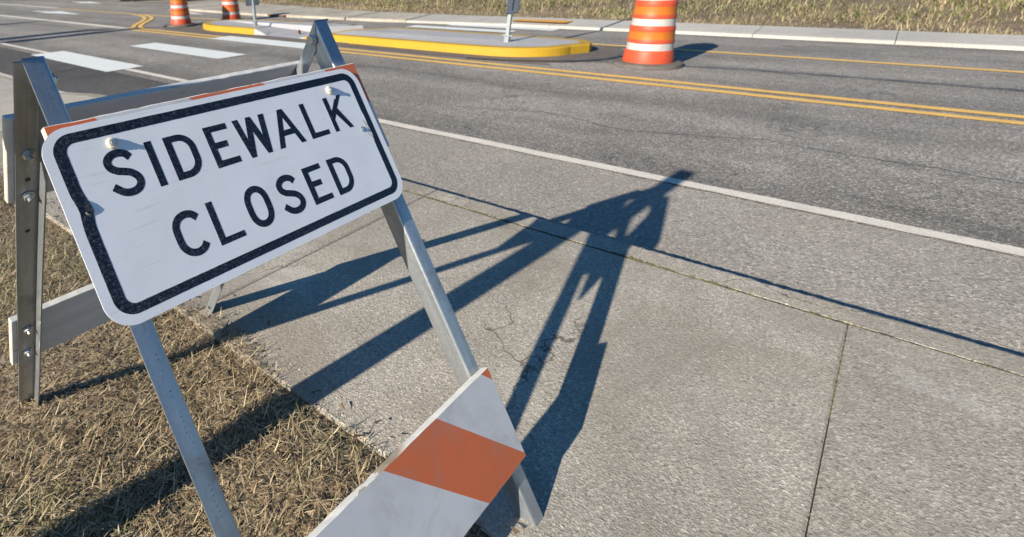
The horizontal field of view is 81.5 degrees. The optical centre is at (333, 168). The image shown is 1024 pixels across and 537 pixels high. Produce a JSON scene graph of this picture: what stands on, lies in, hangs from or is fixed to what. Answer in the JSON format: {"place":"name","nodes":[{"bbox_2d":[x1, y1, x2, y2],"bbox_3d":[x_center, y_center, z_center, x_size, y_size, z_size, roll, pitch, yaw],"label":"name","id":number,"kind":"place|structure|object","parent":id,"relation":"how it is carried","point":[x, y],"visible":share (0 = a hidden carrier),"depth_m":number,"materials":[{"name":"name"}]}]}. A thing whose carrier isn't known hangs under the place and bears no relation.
{"place":"outdoors","nodes":[
{"label":"outdoors","id":0,"kind":"place"},
{"bbox_2d":[0,164,489,536],"bbox_3d":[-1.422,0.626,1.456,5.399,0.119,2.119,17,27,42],"label":"dry grass","id":1,"kind":"structure","parent":0,"point":[131,411],"depth_m":1.32,"materials":[{"name":"beige plant"}]},
{"bbox_2d":[0,174,519,536],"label":"dead leaves","id":2,"kind":"object","parent":1,"relation":"on","point":[155,511],"visible":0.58,"depth_m":1.39,"materials":[{"name":"brown plant"}]},
{"bbox_2d":[2,19,542,536],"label":"folding barricade","id":3,"kind":"object","parent":1,"relation":"on","point":[174,195],"visible":1,"depth_m":0.93,"materials":[{"name":"grey metal"}]},
{"bbox_2d":[188,0,430,22],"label":"sidewalk","id":4,"kind":"structure","parent":0,"point":[310,12],"depth_m":14.44,"materials":[{"name":"concrete"}]},
{"bbox_2d":[267,14,285,16],"bbox_3d":[-1.457,-3.929,14.448,0.680,0.060,0.060,17,27,42],"label":"storm drain","id":5,"kind":"object","parent":4,"relation":"in","point":[271,15],"visible":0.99,"depth_m":14.46,"materials":[{"name":"metal"}]},
{"bbox_2d":[0,131,1023,536],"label":"sidewalk","id":6,"kind":"structure","parent":0,"point":[920,441],"depth_m":1.45,"materials":[{"name":"concrete"}]},
{"bbox_2d":[3,168,269,336],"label":"dead leaves","id":7,"kind":"object","parent":6,"relation":"on","point":[215,310],"visible":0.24,"depth_m":1.80,"materials":[{"name":"brown plant"}]},
{"bbox_2d":[1,76,1020,534],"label":"joint fill","id":8,"kind":"object","parent":6,"relation":"on","point":[787,306],"visible":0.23,"depth_m":1.71,"materials":[{"name":"black"}]},
{"bbox_2d":[237,190,1023,521],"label":"joint moss","id":9,"kind":"object","parent":8,"relation":"on","point":[681,274],"visible":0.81,"depth_m":1.97,"materials":[{"name":"green plant"}]},
{"bbox_2d":[413,190,888,334],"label":"joint weeds","id":10,"kind":"object","parent":8,"relation":"on","point":[719,286],"visible":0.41,"depth_m":1.87,"materials":[{"name":"green plant"}]},
{"bbox_2d":[0,0,1023,258],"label":"road","id":11,"kind":"structure","parent":0,"point":[890,188],"depth_m":4.58,"materials":[{"name":"grey asphalt"}]},
{"bbox_2d":[0,42,49,52],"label":"edge line","id":12,"kind":"object","parent":11,"relation":"on","point":[24,48],"visible":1,"depth_m":9.77,"materials":[{"name":"white paint"}]},
{"bbox_2d":[6,4,55,7],"bbox_3d":[-23.383,-10.284,34.302,0.250,0.001,36.520,-20,26,-40],"label":"lane line","id":13,"kind":"object","parent":11,"relation":"on","point":[33,6],"visible":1,"depth_m":23.55,"materials":[{"name":"white paint"}]},
{"bbox_2d":[0,72,63,92],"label":"ramp kerb","id":14,"kind":"structure","parent":11,"relation":"on","point":[7,76],"depth_m":6.96,"materials":[{"name":"beige concrete"}]},
{"bbox_2d":[37,11,74,13],"bbox_3d":[-9.398,-5.320,19.143,4.000,0.001,0.750,17,27,42],"label":"turn arrow","id":15,"kind":"object","parent":11,"relation":"on","point":[59,12],"visible":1,"depth_m":19.20,"materials":[{"name":"white paint"}]},
{"bbox_2d":[0,15,126,28],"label":"lane line","id":16,"kind":"object","parent":11,"relation":"on","point":[65,22],"visible":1,"depth_m":14.90,"materials":[{"name":"white paint"}]},
{"bbox_2d":[0,47,169,95],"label":"asphalt patch","id":17,"kind":"object","parent":11,"relation":"on","point":[81,79],"visible":0.62,"depth_m":6.71,"materials":[{"name":"grey asphalt"}]},
{"bbox_2d":[33,51,140,71],"bbox_3d":[-3.652,-1.585,8.189,2.704,0.001,0.516,17,27,42],"label":"crosswalk bar","id":18,"kind":"object","parent":11,"relation":"on","point":[97,63],"visible":0.97,"depth_m":8.04,"materials":[{"name":"white paint"}]},
{"bbox_2d":[61,8,146,28],"bbox_3d":[-7.115,-4.827,17.544,1.377,0.001,11.438,-14,23,-30],"label":"line","id":19,"kind":"object","parent":11,"relation":"on","point":[142,20],"visible":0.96,"depth_m":16.01,"materials":[{"name":"yellow paint"}]},
{"bbox_2d":[99,24,167,29],"bbox_3d":[-4.303,-3.225,12.785,2.333,0.001,0.701,-12,22,-27],"label":"sealant seam","id":20,"kind":"object","parent":11,"relation":"on","point":[130,28],"visible":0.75,"depth_m":12.54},
{"bbox_2d":[138,14,153,28],"bbox_3d":[-4.885,-3.886,14.708,0.414,0.001,4.795,-8,21,-16],"label":"line","id":21,"kind":"object","parent":11,"relation":"on","point":[143,23],"visible":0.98,"depth_m":14.29,"materials":[{"name":"yellow paint"}]},
{"bbox_2d":[167,0,195,26],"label":"traffic barrel","id":22,"kind":"object","parent":11,"relation":"on","point":[180,14],"visible":1,"depth_m":12.59,"materials":[{"name":"orange plastic"}]},
{"bbox_2d":[132,43,245,58],"bbox_3d":[-2.370,-1.881,8.890,2.635,0.001,0.496,17,27,42],"label":"crosswalk bar","id":23,"kind":"object","parent":11,"relation":"on","point":[192,51],"visible":1,"depth_m":8.75,"materials":[{"name":"white paint"}]},
{"bbox_2d":[220,0,242,19],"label":"traffic barrel","id":24,"kind":"object","parent":11,"relation":"on","point":[230,10],"visible":0.8,"depth_m":13.43,"materials":[{"name":"orange plastic"}]},
{"bbox_2d":[209,36,305,48],"bbox_3d":[-1.137,-2.145,9.504,2.702,0.001,0.476,17,27,42],"label":"crosswalk bar","id":25,"kind":"object","parent":11,"relation":"on","point":[268,42],"visible":0.87,"depth_m":9.53,"materials":[{"name":"white paint"}]},
{"bbox_2d":[162,22,623,64],"bbox_3d":[-0.082,-2.431,10.209,9.867,0.001,2.012,17,27,42],"label":"island surround","id":26,"kind":"object","parent":11,"relation":"on","point":[599,51],"visible":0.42,"depth_m":7.60,"materials":[{"name":"concrete"}]},
{"bbox_2d":[203,19,362,34],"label":"traffic island","id":27,"kind":"structure","parent":26,"relation":"on","point":[246,26],"depth_m":11.18,"materials":[{"name":"yellow paint"}]},
{"bbox_2d":[245,0,258,25],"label":"sign post","id":28,"kind":"object","parent":27,"relation":"on","point":[252,3],"visible":1,"depth_m":11.22,"materials":[{"name":"metal"}]},
{"bbox_2d":[263,32,344,42],"bbox_3d":[-0.094,-2.458,10.263,2.350,0.001,1.500,17,27,42],"label":"island cut through","id":29,"kind":"object","parent":26,"relation":"on","point":[295,35],"visible":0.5,"depth_m":10.31,"materials":[{"name":"grey concrete"}]},
{"bbox_2d":[301,27,591,56],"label":"traffic island","id":30,"kind":"structure","parent":26,"relation":"on","point":[480,43],"depth_m":7.99,"materials":[{"name":"yellow paint"}]},
{"bbox_2d":[502,0,519,41],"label":"sign post","id":31,"kind":"object","parent":30,"relation":"on","point":[512,7],"visible":0.89,"depth_m":7.63,"materials":[{"name":"metal"}]},
{"bbox_2d":[465,47,625,60],"bbox_3d":[2.914,-1.418,7.074,2.370,0.001,0.802,-6,20,-10],"label":"sealant seam","id":32,"kind":"object","parent":26,"relation":"on","point":[552,60],"visible":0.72,"depth_m":6.84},
{"bbox_2d":[407,25,513,32],"bbox_3d":[2.317,-2.601,10.439,2.202,0.001,0.345,17,27,42],"label":"crosswalk bar","id":33,"kind":"object","parent":11,"relation":"on","point":[457,28],"visible":0.99,"depth_m":10.41,"materials":[{"name":"white paint"}]},
{"bbox_2d":[450,24,557,30],"bbox_3d":[3.105,-2.644,10.483,2.153,0.001,0.326,17,27,42],"label":"crosswalk bar","id":34,"kind":"object","parent":11,"relation":"on","point":[531,28],"visible":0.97,"depth_m":10.40,"materials":[{"name":"white paint"}]},
{"bbox_2d":[60,92,1023,375],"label":"kerb","id":35,"kind":"structure","parent":11,"relation":"on","point":[948,344],"depth_m":1.86,"materials":[{"name":"concrete"}]},
{"bbox_2d":[124,68,1023,255],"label":"edge line","id":36,"kind":"object","parent":11,"relation":"on","point":[917,230],"visible":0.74,"depth_m":2.87,"materials":[{"name":"white paint"}]},
{"bbox_2d":[134,30,1023,124],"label":"line","id":37,"kind":"object","parent":11,"relation":"on","point":[862,106],"visible":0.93,"depth_m":5.01,"materials":[{"name":"paint"}]},
{"bbox_2d":[143,28,1023,117],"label":"line","id":38,"kind":"object","parent":11,"relation":"on","point":[879,102],"visible":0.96,"depth_m":5.21,"materials":[{"name":"paint"}]},
{"bbox_2d":[144,14,1023,72],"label":"island edge line","id":39,"kind":"object","parent":11,"relation":"on","point":[804,57],"visible":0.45,"depth_m":6.29,"materials":[{"name":"white paint"}]},
{"bbox_2d":[612,0,683,69],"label":"traffic barrel","id":40,"kind":"object","parent":11,"relation":"on","point":[651,39],"visible":1,"depth_m":6.12,"materials":[{"name":"orange plastic"}]},
{"bbox_2d":[380,124,1023,356],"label":"road shoulder","id":41,"kind":"object","parent":11,"relation":"on","point":[726,234],"visible":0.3,"depth_m":2.43},
{"bbox_2d":[52,133,1019,533],"bbox_3d":[1.744,0.587,1.466,7.200,0.122,2.526,17,27,42],"label":"loose grit","id":42,"kind":"object","parent":41,"relation":"on","point":[530,379],"visible":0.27,"depth_m":1.68,"materials":[{"name":"grey gravel"}]},
{"bbox_2d":[462,106,1019,182],"bbox_3d":[2.711,-0.178,3.679,4.118,0.001,0.241,13,25,37],"label":"road crack","id":43,"kind":"object","parent":11,"relation":"on","point":[765,139],"visible":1,"depth_m":3.67,"materials":[{"name":"black"}]},
{"bbox_2d":[611,61,1021,89],"bbox_3d":[4.821,-0.877,5.378,4.652,0.001,0.234,14,25,37],"label":"sealant seam","id":44,"kind":"object","parent":11,"relation":"on","point":[864,77],"visible":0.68,"depth_m":5.27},
{"bbox_2d":[238,0,1023,35],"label":"verge bank","id":45,"kind":"structure","parent":0,"point":[941,19],"depth_m":9.49,"materials":[{"name":"beige plant"}]},
{"bbox_2d":[287,0,1023,24],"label":"green weeds","id":46,"kind":"object","parent":45,"relation":"on","point":[881,19],"visible":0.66,"depth_m":9.85,"materials":[{"name":"green plant"}]},
{"bbox_2d":[406,14,1023,50],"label":"sidewalk","id":47,"kind":"structure","parent":0,"point":[974,40],"depth_m":8.08,"materials":[{"name":"concrete"}]},
{"bbox_2d":[512,19,570,22],"bbox_3d":[3.913,-2.780,10.557,1.050,0.001,0.420,17,27,42],"label":"tactile pad","id":48,"kind":"object","parent":47,"relation":"on","point":[556,21],"visible":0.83,"depth_m":10.53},
{"label":"ground","id":49,"kind":"structure","parent":0,"visible":0},
{"bbox_2d":[0,76,93,131],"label":"curb ramp","id":50,"kind":"structure","parent":49,"relation":"on","point":[6,98],"depth_m":5.23,"materials":[{"name":"beige concrete"}]}
]}

